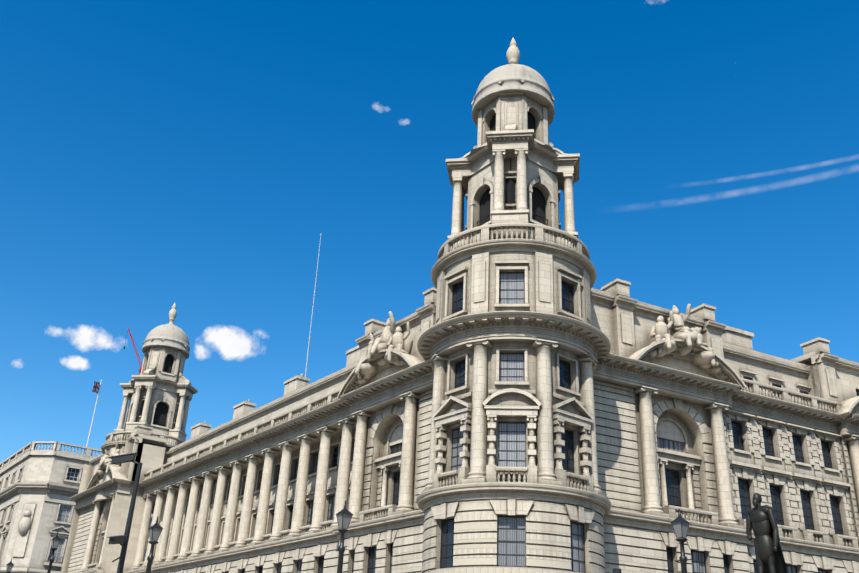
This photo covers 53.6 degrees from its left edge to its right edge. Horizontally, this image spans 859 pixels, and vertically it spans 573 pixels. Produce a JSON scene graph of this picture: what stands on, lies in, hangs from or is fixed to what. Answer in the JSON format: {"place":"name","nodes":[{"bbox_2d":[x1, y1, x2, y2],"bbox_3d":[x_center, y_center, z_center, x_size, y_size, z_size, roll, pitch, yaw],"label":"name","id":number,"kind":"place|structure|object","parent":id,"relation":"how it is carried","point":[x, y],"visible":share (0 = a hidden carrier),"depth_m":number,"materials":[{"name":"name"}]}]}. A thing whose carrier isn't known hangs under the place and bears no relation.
{"place":"outdoors","nodes":[
{"label":"outdoors","id":0,"kind":"place"},
{"bbox_2d":[0,441,152,572],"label":"building stone","id":1,"kind":"object","parent":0,"point":[39,486],"visible":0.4,"depth_m":141.14,"materials":[{"name":"beige stone"}]},
{"bbox_2d":[0,443,102,534],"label":"balustrade","id":2,"kind":"object","parent":1,"relation":"on","point":[24,525],"visible":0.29,"depth_m":143.89,"materials":[{"name":"beige stone"}]},
{"bbox_2d":[47,380,151,561],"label":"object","id":3,"kind":"object","parent":1,"relation":"attached to","point":[64,512],"depth_m":142.17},
{"bbox_2d":[93,382,98,391],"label":"flag","id":4,"kind":"object","parent":3,"relation":"attached to","point":[95,386],"visible":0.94,"depth_m":162.05,"materials":[{"name":"multicoloured fabric"}]},
{"bbox_2d":[49,469,151,561],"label":"building frame","id":5,"kind":"object","parent":1,"relation":"on","point":[69,516],"visible":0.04,"depth_m":141.86,"materials":[{"name":"grey"}]},
{"bbox_2d":[61,339,197,572],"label":"stone","id":6,"kind":"object","parent":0,"point":[117,483],"depth_m":100.91,"materials":[{"name":"beige stone"}]},
{"bbox_2d":[79,303,190,570],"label":"ornaments","id":7,"kind":"object","parent":6,"relation":"on","point":[181,418],"visible":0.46,"depth_m":100.06},
{"bbox_2d":[142,324,189,359],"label":"dome","id":8,"kind":"structure","parent":7,"relation":"on","point":[175,337],"depth_m":107.75,"materials":[{"name":"beige stone"}]},
{"bbox_2d":[131,380,173,447],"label":"roof","id":9,"kind":"structure","parent":6,"relation":"on","point":[155,443],"depth_m":99.12,"materials":[{"name":"grey stone"}]},
{"bbox_2d":[123,345,359,572],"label":"building facade","id":10,"kind":"structure","parent":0,"point":[309,548],"depth_m":74.37,"materials":[{"name":"beige stone"}]},
{"bbox_2d":[131,374,353,568],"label":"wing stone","id":11,"kind":"object","parent":10,"relation":"on","point":[320,495],"visible":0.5,"depth_m":74.59,"materials":[{"name":"beige stone"}]},
{"bbox_2d":[226,402,338,572],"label":"windows","id":12,"kind":"structure","parent":10,"relation":"attached to","point":[322,557],"depth_m":69.47,"materials":[{"name":"black glass"}]},
{"bbox_2d":[305,234,321,376],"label":"pole","id":13,"kind":"object","parent":10,"relation":"on","point":[312,312],"visible":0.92,"depth_m":82.82,"materials":[{"name":"grey metal"}]},
{"bbox_2d":[6,328,691,572],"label":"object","id":14,"kind":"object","parent":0,"point":[122,540],"depth_m":32.43,"materials":[{"name":"black metal"}]},
{"bbox_2d":[7,514,688,570],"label":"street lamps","id":15,"kind":"object","parent":14,"relation":"on","point":[347,518],"visible":0.85,"depth_m":27.98,"materials":[{"name":"grey metal"}]},
{"bbox_2d":[0,0,858,462],"label":"sky","id":16,"kind":"structure","parent":0,"point":[197,156],"materials":[{"name":"blue"}]},
{"bbox_2d":[332,79,753,572],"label":"stone","id":17,"kind":"object","parent":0,"point":[607,329],"depth_m":52.11,"materials":[{"name":"beige stone"}]},
{"bbox_2d":[498,273,524,466],"bbox_3d":[4.691,4.557,48.325,1.700,11.863,0.390,0,-25,6],"label":"glass","id":18,"kind":"object","parent":17,"relation":"on","point":[505,439],"visible":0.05,"depth_m":48.19,"materials":[{"name":"grey glass"}]},
{"bbox_2d":[468,143,555,156],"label":"roof","id":19,"kind":"structure","parent":17,"relation":"on","point":[550,148],"depth_m":56.72,"materials":[{"name":"grey stone"}]},
{"bbox_2d":[472,64,554,126],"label":"dome","id":20,"kind":"structure","parent":17,"relation":"on","point":[534,86],"depth_m":59.29,"materials":[{"name":"beige stone"}]},
{"bbox_2d":[352,180,729,572],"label":"frame","id":21,"kind":"object","parent":17,"relation":"on","point":[516,460],"visible":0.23,"depth_m":48.92,"materials":[{"name":"grey"}]},
{"bbox_2d":[348,37,738,524],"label":"ornaments","id":22,"kind":"object","parent":17,"relation":"on","point":[392,337],"visible":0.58,"depth_m":53.99},
{"bbox_2d":[746,493,787,572],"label":"statue","id":23,"kind":"object","parent":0,"point":[761,521],"visible":1,"depth_m":20.02,"materials":[{"name":"grey metal"}]},
{"bbox_2d":[721,326,858,572],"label":"building","id":24,"kind":"structure","parent":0,"point":[827,377],"depth_m":60.11,"materials":[{"name":"beige stone"}]},
{"bbox_2d":[731,377,858,572],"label":"windows","id":25,"kind":"structure","parent":24,"relation":"attached to","point":[781,511],"depth_m":59.21,"materials":[{"name":"black glass"}]},
{"bbox_2d":[741,383,858,546],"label":"balustrade","id":26,"kind":"object","parent":24,"relation":"on","point":[853,445],"visible":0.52,"depth_m":61.60,"materials":[{"name":"beige stone"}]}
]}

